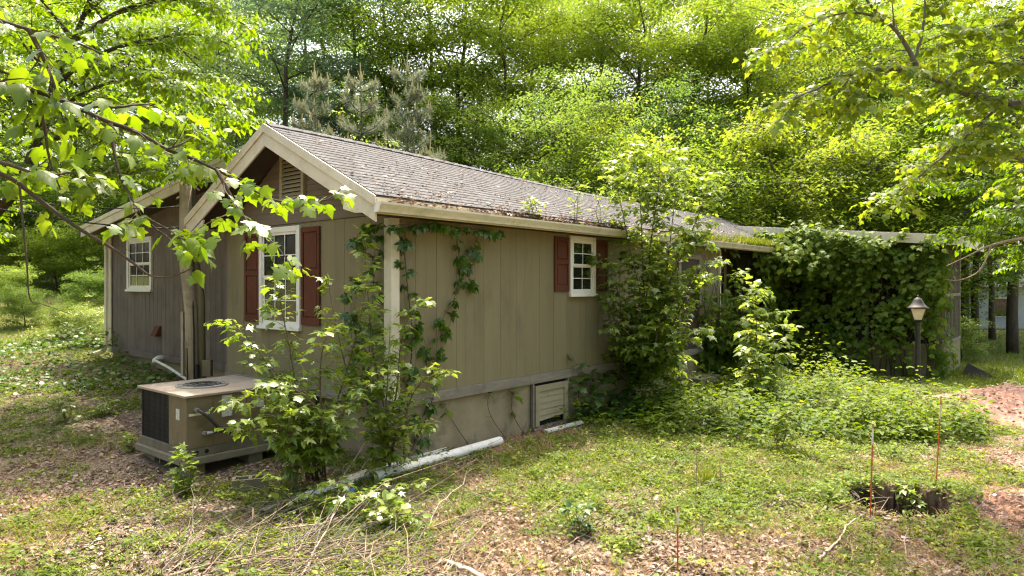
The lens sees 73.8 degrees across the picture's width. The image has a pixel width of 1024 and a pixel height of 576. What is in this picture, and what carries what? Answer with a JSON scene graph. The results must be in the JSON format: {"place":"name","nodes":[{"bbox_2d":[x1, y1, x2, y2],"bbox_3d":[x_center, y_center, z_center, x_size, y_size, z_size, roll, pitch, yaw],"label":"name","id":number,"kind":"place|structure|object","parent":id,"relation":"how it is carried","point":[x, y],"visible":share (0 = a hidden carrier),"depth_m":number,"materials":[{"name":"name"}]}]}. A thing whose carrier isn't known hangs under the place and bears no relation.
{"place":"outdoors","nodes":[
{"label":"outdoors","id":0,"kind":"place"},
{"bbox_2d":[0,268,1023,575],"bbox_3d":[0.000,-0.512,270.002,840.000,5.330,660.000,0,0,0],"label":"ground","id":1,"kind":"structure","parent":0,"point":[934,500],"depth_m":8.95,"materials":[{"name":"green plant"}]},
{"bbox_2d":[0,228,45,289],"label":"shrub","id":2,"kind":"object","parent":1,"relation":"on","point":[7,255],"visible":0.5,"depth_m":33.27,"materials":[{"name":"green plant"}]},
{"bbox_2d":[0,251,45,307],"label":"shrub","id":3,"kind":"object","parent":1,"relation":"on","point":[15,272],"visible":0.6,"depth_m":26.10,"materials":[{"name":"green plant"}]},
{"bbox_2d":[0,275,58,327],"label":"shrub","id":4,"kind":"object","parent":1,"relation":"on","point":[16,310],"visible":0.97,"depth_m":21.23,"materials":[{"name":"green plant"}]},
{"bbox_2d":[0,0,96,156],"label":"tree","id":5,"kind":"object","parent":1,"relation":"on","point":[7,5],"visible":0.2,"depth_m":19.44,"materials":[{"name":"green plant"}]},
{"bbox_2d":[9,216,94,291],"bbox_3d":[-22.074,-1.526,32.782,3.793,3.887,3.518,0,0,42],"label":"shrub","id":6,"kind":"object","parent":1,"relation":"on","point":[42,268],"visible":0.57,"depth_m":32.24,"materials":[{"name":"green plant"}]},
{"bbox_2d":[0,146,105,284],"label":"shrub","id":7,"kind":"object","parent":1,"relation":"on","point":[25,223],"visible":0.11,"depth_m":36.13,"materials":[{"name":"green plant"}]},
{"bbox_2d":[0,0,111,277],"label":"tree","id":8,"kind":"object","parent":1,"relation":"on","point":[5,113],"visible":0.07,"depth_m":41.85,"materials":[{"name":"green plant"}]},
{"bbox_2d":[28,197,103,291],"bbox_3d":[-19.489,-1.870,31.997,4.398,4.859,4.742,0,0,19],"label":"shrub","id":9,"kind":"object","parent":1,"relation":"on","point":[80,264],"visible":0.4,"depth_m":31.28,"materials":[{"name":"green plant"}]},
{"bbox_2d":[40,291,95,337],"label":"shrub","id":10,"kind":"object","parent":1,"relation":"on","point":[51,310],"visible":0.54,"depth_m":19.44,"materials":[{"name":"green plant"}]},
{"bbox_2d":[4,145,144,283],"bbox_3d":[-22.338,-3.481,35.556,7.586,7.774,7.037,0,0,-6],"label":"shrub","id":11,"kind":"object","parent":1,"relation":"on","point":[69,195],"visible":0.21,"depth_m":34.23,"materials":[{"name":"green plant"}]},
{"bbox_2d":[54,257,103,310],"bbox_3d":[-15.628,-0.081,25.079,1.994,2.203,2.149,0,0,-20],"label":"shrub","id":12,"kind":"object","parent":1,"relation":"on","point":[93,280],"visible":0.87,"depth_m":24.84,"materials":[{"name":"green plant"}]},
{"bbox_2d":[54,292,103,345],"bbox_3d":[-11.334,0.893,18.414,1.407,1.555,1.517,0,0,22],"label":"shrub","id":13,"kind":"object","parent":1,"relation":"on","point":[93,314],"visible":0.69,"depth_m":18.28,"materials":[{"name":"green plant"}]},
{"bbox_2d":[0,0,177,282],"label":"tree","id":14,"kind":"object","parent":1,"relation":"on","point":[65,90],"visible":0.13,"depth_m":37.04,"materials":[{"name":"green plant"}]},
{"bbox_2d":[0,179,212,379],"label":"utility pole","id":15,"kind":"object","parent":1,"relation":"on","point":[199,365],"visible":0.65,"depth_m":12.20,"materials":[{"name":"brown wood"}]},
{"bbox_2d":[0,0,274,244],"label":"dogwood tree","id":16,"kind":"object","parent":1,"relation":"on","point":[139,77],"visible":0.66,"depth_m":11.73,"materials":[{"name":"green plant"}]},
{"bbox_2d":[39,0,242,212],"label":"tree","id":17,"kind":"object","parent":1,"relation":"on","point":[156,61],"visible":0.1,"depth_m":40.98,"materials":[{"name":"green plant"}]},
{"bbox_2d":[0,6,356,313],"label":"maple tree","id":18,"kind":"object","parent":1,"relation":"on","point":[20,88],"visible":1,"depth_m":3.12,"materials":[{"name":"green plant"}]},
{"bbox_2d":[165,442,201,494],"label":"seedling","id":19,"kind":"object","parent":1,"relation":"on","point":[176,470],"visible":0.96,"depth_m":7.96,"materials":[{"name":"green plant"}]},
{"bbox_2d":[85,0,325,187],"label":"tree","id":20,"kind":"object","parent":1,"relation":"on","point":[186,54],"visible":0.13,"depth_m":36.43,"materials":[{"name":"green plant"}]},
{"bbox_2d":[135,434,298,478],"bbox_3d":[-4.005,2.341,9.735,1.480,0.405,2.010,0,0,40],"label":"equipment pad","id":21,"kind":"object","parent":1,"relation":"on","point":[250,454],"visible":0.33,"depth_m":8.99,"materials":[{"name":"concrete"}]},
{"bbox_2d":[137,375,315,457],"bbox_3d":[-3.964,1.726,9.720,1.518,0.818,1.995,0,0,40],"label":"air conditioner","id":22,"kind":"object","parent":21,"relation":"on","point":[174,413],"visible":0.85,"depth_m":8.99,"materials":[{"name":"beige metal"}]},
{"bbox_2d":[164,67,290,166],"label":"tree","id":23,"kind":"object","parent":1,"relation":"on","point":[234,135],"visible":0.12,"depth_m":28.85,"materials":[{"name":"green plant"}]},
{"bbox_2d":[232,474,267,495],"bbox_3d":[-3.095,2.340,8.077,0.400,0.200,0.200,0,0,-20],"label":"hollow block","id":24,"kind":"object","parent":1,"relation":"on","point":[252,481],"depth_m":8.00,"materials":[{"name":"concrete"}]},
{"bbox_2d":[166,508,349,575],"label":"fallen branch","id":25,"kind":"object","parent":1,"relation":"on","point":[216,562],"visible":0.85,"depth_m":5.87,"materials":[{"name":"brown wood"}]},
{"bbox_2d":[128,0,416,164],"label":"tree","id":26,"kind":"object","parent":1,"relation":"on","point":[276,6],"visible":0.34,"depth_m":30.90,"materials":[{"name":"green plant"}]},
{"bbox_2d":[190,0,381,140],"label":"tree","id":27,"kind":"object","parent":1,"relation":"on","point":[248,68],"visible":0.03,"depth_m":43.08,"materials":[{"name":"green plant"}]},
{"bbox_2d":[203,263,398,483],"bbox_3d":[-2.474,1.090,7.945,2.014,2.764,1.491,0,0,-29],"label":"sapling","id":28,"kind":"object","parent":1,"relation":"on","point":[314,446],"visible":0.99,"depth_m":7.80,"materials":[{"name":"green plant"}]},
{"bbox_2d":[239,65,366,143],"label":"tree","id":29,"kind":"object","parent":1,"relation":"on","point":[292,95],"visible":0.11,"depth_m":32.37,"materials":[{"name":"green plant"}]},
{"bbox_2d":[288,62,334,135],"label":"pine tree","id":30,"kind":"object","parent":1,"relation":"on","point":[318,84],"visible":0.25,"depth_m":20.26,"materials":[{"name":"green plant"}]},
{"bbox_2d":[255,469,429,520],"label":"sapling","id":31,"kind":"object","parent":1,"relation":"on","point":[350,501],"visible":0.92,"depth_m":7.14,"materials":[{"name":"green plant"}]},
{"bbox_2d":[223,0,463,160],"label":"tree","id":32,"kind":"object","parent":1,"relation":"on","point":[313,60],"visible":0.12,"depth_m":34.70,"materials":[{"name":"green plant"}]},
{"bbox_2d":[331,62,392,148],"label":"pine tree","id":33,"kind":"object","parent":1,"relation":"on","point":[369,107],"visible":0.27,"depth_m":21.41,"materials":[{"name":"green plant"}]},
{"bbox_2d":[311,223,460,476],"bbox_3d":[-1.541,0.826,8.561,1.832,3.286,1.154,0,0,0],"label":"sapling","id":34,"kind":"object","parent":1,"relation":"on","point":[402,432],"visible":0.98,"depth_m":8.45,"materials":[{"name":"green plant"}]},
{"bbox_2d":[277,0,500,167],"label":"tree","id":35,"kind":"object","parent":1,"relation":"on","point":[371,24],"visible":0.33,"depth_m":32.35,"materials":[{"name":"green plant"}]},
{"bbox_2d":[362,493,430,527],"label":"sapling","id":36,"kind":"object","parent":1,"relation":"on","point":[389,497],"visible":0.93,"depth_m":6.78,"materials":[{"name":"green plant"}]},
{"bbox_2d":[382,53,441,157],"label":"pine tree","id":37,"kind":"object","parent":1,"relation":"on","point":[418,92],"visible":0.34,"depth_m":22.70,"materials":[{"name":"green plant"}]},
{"bbox_2d":[0,319,827,436],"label":"ivy carpet","id":38,"kind":"object","parent":1,"relation":"on","point":[24,346],"visible":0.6,"depth_m":14.23,"materials":[{"name":"green plant"}]},
{"bbox_2d":[329,0,518,165],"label":"tree","id":39,"kind":"object","parent":1,"relation":"on","point":[439,9],"visible":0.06,"depth_m":39.38,"materials":[{"name":"green plant"}]},
{"bbox_2d":[368,92,501,166],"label":"tree","id":40,"kind":"object","parent":1,"relation":"on","point":[471,104],"visible":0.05,"depth_m":32.26,"materials":[{"name":"green plant"}]},
{"bbox_2d":[368,436,502,481],"bbox_3d":[-0.965,2.346,9.457,0.150,0.150,2.526,0,0,38],"label":"white pipe","id":41,"kind":"object","parent":1,"relation":"on","point":[460,451],"visible":0.71,"depth_m":9.36,"materials":[{"name":"plastic"}]},
{"bbox_2d":[312,0,585,176],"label":"tree","id":42,"kind":"object","parent":1,"relation":"on","point":[457,73],"visible":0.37,"depth_m":33.30,"materials":[{"name":"green plant"}]},
{"bbox_2d":[390,75,559,186],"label":"tree","id":43,"kind":"object","parent":1,"relation":"on","point":[475,130],"visible":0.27,"depth_m":29.54,"materials":[{"name":"green plant"}]},
{"bbox_2d":[365,0,627,183],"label":"tree","id":44,"kind":"object","parent":1,"relation":"on","point":[492,32],"visible":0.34,"depth_m":32.59,"materials":[{"name":"green plant"}]},
{"bbox_2d":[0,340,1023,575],"bbox_3d":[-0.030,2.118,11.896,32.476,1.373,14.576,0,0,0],"label":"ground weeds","id":45,"kind":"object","parent":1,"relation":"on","point":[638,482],"visible":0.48,"depth_m":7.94,"materials":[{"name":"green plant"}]},
{"bbox_2d":[0,335,1023,575],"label":"leaf litter","id":46,"kind":"object","parent":1,"relation":"on","point":[517,547],"visible":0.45,"depth_m":6.80,"materials":[{"name":"brown plant"}]},
{"bbox_2d":[0,433,1023,575],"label":"fine sticks","id":47,"kind":"object","parent":1,"relation":"on","point":[306,553],"visible":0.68,"depth_m":6.31,"materials":[{"name":"brown wood"}]},
{"bbox_2d":[79,123,983,461],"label":"house","id":48,"kind":"structure","parent":1,"relation":"on","point":[529,323],"depth_m":11.19,"materials":[{"name":"paint"}]},
{"bbox_2d":[125,236,152,291],"bbox_3d":[-8.429,-0.530,15.405,1.360,1.220,0.075,0,0,40],"label":"window","id":49,"kind":"structure","parent":48,"relation":"in","point":[140,253],"depth_m":15.42,"materials":[{"name":"white paint"}]},
{"bbox_2d":[256,225,301,330],"bbox_3d":[-3.691,-0.153,10.793,1.210,1.620,0.075,0,0,40],"label":"window","id":50,"kind":"structure","parent":48,"relation":"in","point":[290,244],"depth_m":10.76,"materials":[{"name":"white paint"}]},
{"bbox_2d":[338,221,504,463],"bbox_3d":[-1.073,0.721,9.502,2.526,3.318,1.283,0,0,-24],"label":"creeper","id":51,"kind":"object","parent":48,"relation":"attached to","point":[466,269],"visible":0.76,"depth_m":9.36,"materials":[{"name":"green plant"}]},
{"bbox_2d":[286,128,753,239],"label":"roof litter","id":52,"kind":"object","parent":48,"relation":"on","point":[509,194],"visible":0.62,"depth_m":11.34,"materials":[{"name":"brown plant"}]},
{"bbox_2d":[534,380,567,426],"bbox_3d":[0.685,1.991,11.810,0.035,0.680,0.920,0,0,40],"label":"hatch door","id":53,"kind":"structure","parent":48,"relation":"in","point":[546,396],"depth_m":11.77,"materials":[{"name":"beige wood"}]},
{"bbox_2d":[387,193,771,246],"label":"gutter litter","id":54,"kind":"object","parent":48,"relation":"on","point":[562,220],"visible":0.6,"depth_m":10.90,"materials":[{"name":"brown plant"}]},
{"bbox_2d":[667,224,779,247],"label":"gutter grass","id":55,"kind":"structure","parent":54,"relation":"on","point":[766,242],"depth_m":17.77,"materials":[{"name":"green plant"}]},
{"bbox_2d":[569,235,597,296],"bbox_3d":[1.311,-0.393,12.531,0.075,1.100,0.870,0,0,40],"label":"window","id":56,"kind":"structure","parent":48,"relation":"in","point":[582,275],"depth_m":12.53,"materials":[{"name":"white paint"}]},
{"bbox_2d":[568,354,654,422],"bbox_3d":[1.901,1.831,12.827,2.309,1.316,1.065,0,0,-38],"label":"creeper","id":57,"kind":"object","parent":48,"relation":"attached to","point":[601,396],"visible":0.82,"depth_m":12.59,"materials":[{"name":"green plant"}]},
{"bbox_2d":[681,259,698,348],"bbox_3d":[4.167,0.374,15.941,0.083,2.085,0.950,0,0,40],"label":"door","id":58,"kind":"structure","parent":48,"relation":"in","point":[685,265],"depth_m":15.98,"materials":[{"name":"brown paint"}]},
{"bbox_2d":[698,219,962,383],"bbox_3d":[8.716,0.283,18.404,8.612,4.458,4.742,0,0,0],"label":"porch vine","id":59,"kind":"object","parent":48,"relation":"attached to","point":[811,255],"visible":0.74,"depth_m":18.53,"materials":[{"name":"green plant"}]},
{"bbox_2d":[448,0,626,173],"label":"tree","id":60,"kind":"object","parent":1,"relation":"on","point":[552,13],"visible":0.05,"depth_m":41.23,"materials":[{"name":"green plant"}]},
{"bbox_2d":[452,0,661,194],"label":"tree","id":61,"kind":"object","parent":1,"relation":"on","point":[547,44],"visible":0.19,"depth_m":36.17,"materials":[{"name":"green plant"}]},
{"bbox_2d":[446,0,670,187],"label":"tree","id":62,"kind":"object","parent":1,"relation":"on","point":[523,88],"visible":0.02,"depth_m":44.66,"materials":[{"name":"green plant"}]},
{"bbox_2d":[494,111,635,199],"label":"tree","id":63,"kind":"object","parent":1,"relation":"on","point":[554,180],"visible":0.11,"depth_m":24.91,"materials":[{"name":"green plant"}]},
{"bbox_2d":[480,58,661,199],"bbox_3d":[2.139,-3.314,27.320,7.834,11.948,8.432,0,0,-30],"label":"tree","id":64,"kind":"object","parent":1,"relation":"on","point":[550,128],"visible":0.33,"depth_m":26.32,"materials":[{"name":"green plant"}]},
{"bbox_2d":[558,497,596,537],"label":"seedling","id":65,"kind":"object","parent":1,"relation":"on","point":[586,525],"visible":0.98,"depth_m":6.57,"materials":[{"name":"green plant"}]},
{"bbox_2d":[528,94,696,209],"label":"tree","id":66,"kind":"object","parent":1,"relation":"on","point":[594,132],"visible":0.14,"depth_m":25.47,"materials":[{"name":"green plant"}]},
{"bbox_2d":[490,0,743,204],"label":"tree","id":67,"kind":"object","parent":1,"relation":"on","point":[625,59],"visible":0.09,"depth_m":38.09,"materials":[{"name":"green plant"}]},
{"bbox_2d":[520,0,772,204],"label":"tree","id":68,"kind":"object","parent":1,"relation":"on","point":[611,30],"visible":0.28,"depth_m":34.31,"materials":[{"name":"green plant"}]},
{"bbox_2d":[583,133,730,386],"bbox_3d":[3.299,-0.243,14.050,2.668,5.328,4.695,0,0,25],"label":"sapling","id":69,"kind":"object","parent":1,"relation":"on","point":[648,340],"visible":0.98,"depth_m":12.59,"materials":[{"name":"green plant"}]},
{"bbox_2d":[566,93,751,224],"bbox_3d":[4.912,-2.146,24.540,7.166,9.831,7.389,0,0,27],"label":"tree","id":70,"kind":"object","parent":1,"relation":"on","point":[620,168],"visible":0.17,"depth_m":23.70,"materials":[{"name":"green plant"}]},
{"bbox_2d":[597,68,754,212],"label":"tree","id":71,"kind":"object","parent":1,"relation":"on","point":[669,94],"visible":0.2,"depth_m":28.62,"materials":[{"name":"green plant"}]},
{"bbox_2d":[566,0,789,182],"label":"tree","id":72,"kind":"object","parent":1,"relation":"on","point":[654,56],"visible":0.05,"depth_m":44.03,"materials":[{"name":"green plant"}]},
{"bbox_2d":[556,0,845,226],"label":"tree","id":73,"kind":"object","parent":1,"relation":"on","point":[670,44],"visible":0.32,"depth_m":32.81,"materials":[{"name":"green plant"}]},
{"bbox_2d":[627,0,796,211],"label":"tree","id":74,"kind":"object","parent":1,"relation":"on","point":[683,9],"visible":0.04,"depth_m":39.14,"materials":[{"name":"green plant"}]},
{"bbox_2d":[626,102,807,227],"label":"tree","id":75,"kind":"object","parent":1,"relation":"on","point":[731,190],"visible":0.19,"depth_m":24.46,"materials":[{"name":"green plant"}]},
{"bbox_2d":[660,107,810,226],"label":"tree","id":76,"kind":"object","parent":1,"relation":"on","point":[741,155],"visible":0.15,"depth_m":28.42,"materials":[{"name":"green plant"}]},
{"bbox_2d":[690,268,798,370],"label":"sapling","id":77,"kind":"object","parent":1,"relation":"on","point":[725,349],"visible":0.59,"depth_m":16.21,"materials":[{"name":"green plant"}]},
{"bbox_2d":[632,0,870,224],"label":"tree","id":78,"kind":"object","parent":1,"relation":"on","point":[785,74],"visible":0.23,"depth_m":32.00,"materials":[{"name":"green plant"}]},
{"bbox_2d":[733,274,803,398],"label":"sapling","id":79,"kind":"object","parent":1,"relation":"on","point":[777,371],"visible":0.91,"depth_m":13.68,"materials":[{"name":"green plant"}]},
{"bbox_2d":[758,400,810,449],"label":"seedling","id":80,"kind":"object","parent":1,"relation":"on","point":[788,413],"visible":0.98,"depth_m":9.92,"materials":[{"name":"green plant"}]},
{"bbox_2d":[554,331,1023,448],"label":"undergrowth","id":81,"kind":"object","parent":1,"relation":"on","point":[959,423],"visible":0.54,"depth_m":11.80,"materials":[{"name":"green plant"}]},
{"bbox_2d":[683,45,896,230],"bbox_3d":[9.991,-3.155,26.737,8.957,12.288,9.236,0,0,-14],"label":"tree","id":82,"kind":"object","parent":1,"relation":"on","point":[762,129],"visible":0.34,"depth_m":24.91,"materials":[{"name":"green plant"}]},
{"bbox_2d":[683,0,901,223],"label":"tree","id":83,"kind":"object","parent":1,"relation":"on","point":[781,12],"visible":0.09,"depth_m":38.59,"materials":[{"name":"green plant"}]},
{"bbox_2d":[740,153,859,229],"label":"tree","id":84,"kind":"object","parent":1,"relation":"on","point":[812,212],"visible":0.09,"depth_m":24.98,"materials":[{"name":"green plant"}]},
{"bbox_2d":[740,113,894,230],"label":"tree","id":85,"kind":"object","parent":1,"relation":"on","point":[797,169],"visible":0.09,"depth_m":27.35,"materials":[{"name":"green plant"}]},
{"bbox_2d":[732,0,943,217],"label":"tree","id":86,"kind":"object","parent":1,"relation":"on","point":[841,46],"visible":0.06,"depth_m":36.02,"materials":[{"name":"green plant"}]},
{"bbox_2d":[732,0,1023,280],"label":"yellow green tree","id":87,"kind":"object","parent":1,"relation":"on","point":[859,84],"visible":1,"depth_m":8.46,"materials":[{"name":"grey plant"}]},
{"bbox_2d":[778,80,981,313],"bbox_3d":[13.783,-2.705,26.570,8.360,11.469,8.620,0,0,9],"label":"tree","id":88,"kind":"object","parent":1,"relation":"on","point":[869,155],"visible":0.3,"depth_m":25.37,"materials":[{"name":"green plant"}]},
{"bbox_2d":[783,0,989,221],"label":"tree","id":89,"kind":"object","parent":1,"relation":"on","point":[867,45],"visible":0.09,"depth_m":34.05,"materials":[{"name":"green plant"}]},
{"bbox_2d":[813,94,978,277],"bbox_3d":[16.037,-2.794,29.555,7.988,11.320,7.422,0,0,-27],"label":"tree","id":90,"kind":"object","parent":1,"relation":"on","point":[892,105],"visible":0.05,"depth_m":28.44,"materials":[{"name":"green plant"}]},
{"bbox_2d":[811,470,993,503],"bbox_3d":[4.296,2.255,7.811,1.824,0.296,1.152,0,0,11],"label":"pit fringe","id":91,"kind":"object","parent":1,"relation":"on","point":[964,488],"visible":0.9,"depth_m":7.79,"materials":[{"name":"green plant"}]},
{"bbox_2d":[907,295,928,383],"bbox_3d":[9.723,1.392,16.353,0.480,2.510,0.480,0,0,28],"label":"lamp post","id":92,"kind":"object","parent":1,"relation":"on","point":[918,307],"visible":0.96,"depth_m":16.30,"materials":[{"name":"black metal"}]},
{"bbox_2d":[815,0,1023,295],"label":"tree","id":93,"kind":"object","parent":1,"relation":"on","point":[899,48],"visible":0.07,"depth_m":30.01,"materials":[{"name":"green plant"}]},
{"bbox_2d":[824,77,1023,321],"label":"tree","id":94,"kind":"object","parent":1,"relation":"on","point":[945,221],"visible":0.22,"depth_m":25.07,"materials":[{"name":"green plant"}]},
{"bbox_2d":[838,385,1023,531],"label":"clay clods","id":95,"kind":"object","parent":1,"relation":"on","point":[983,505],"visible":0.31,"depth_m":7.40,"materials":[{"name":"red soil"}]},
{"bbox_2d":[855,1,1023,335],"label":"tree","id":96,"kind":"object","parent":1,"relation":"on","point":[963,267],"depth_m":35.80,"materials":[{"name":"green plant"}]},
{"bbox_2d":[873,20,1023,350],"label":"tree","id":97,"kind":"object","parent":1,"relation":"on","point":[974,316],"visible":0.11,"depth_m":26.91,"materials":[{"name":"green plant"}]},
{"bbox_2d":[876,76,1023,274],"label":"layered tree","id":98,"kind":"object","parent":1,"relation":"on","point":[1016,221],"visible":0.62,"depth_m":14.98,"materials":[{"name":"green plant"}]},
{"bbox_2d":[895,0,1023,353],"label":"tree","id":99,"kind":"object","parent":1,"relation":"on","point":[1012,335],"visible":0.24,"depth_m":25.33,"materials":[{"name":"green plant"}]},
{"bbox_2d":[910,384,1023,427],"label":"clay mound","id":100,"kind":"object","parent":1,"relation":"on","point":[1008,400],"visible":0.36,"depth_m":12.58,"materials":[{"name":"red soil"}]},
{"bbox_2d":[960,316,999,359],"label":"shrub","id":101,"kind":"object","parent":1,"relation":"on","point":[973,335],"visible":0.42,"depth_m":22.19,"materials":[{"name":"green plant"}]},
{"bbox_2d":[941,84,1023,339],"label":"tree","id":102,"kind":"object","parent":1,"relation":"on","point":[991,330],"visible":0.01,"depth_m":32.92,"materials":[{"name":"green plant"}]},
{"bbox_2d":[960,263,1023,328],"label":"house","id":103,"kind":"structure","parent":1,"relation":"on","point":[1000,319],"depth_m":44.43,"materials":[{"name":"grey"}]},
{"bbox_2d":[0,275,1023,385],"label":"back lawn grass","id":104,"kind":"structure","parent":0,"point":[989,367],"depth_m":21.83,"materials":[{"name":"green plant"}]},
{"bbox_2d":[0,0,1023,263],"label":"sky","id":105,"kind":"structure","parent":0,"point":[98,18],"materials":[{"name":"white"}]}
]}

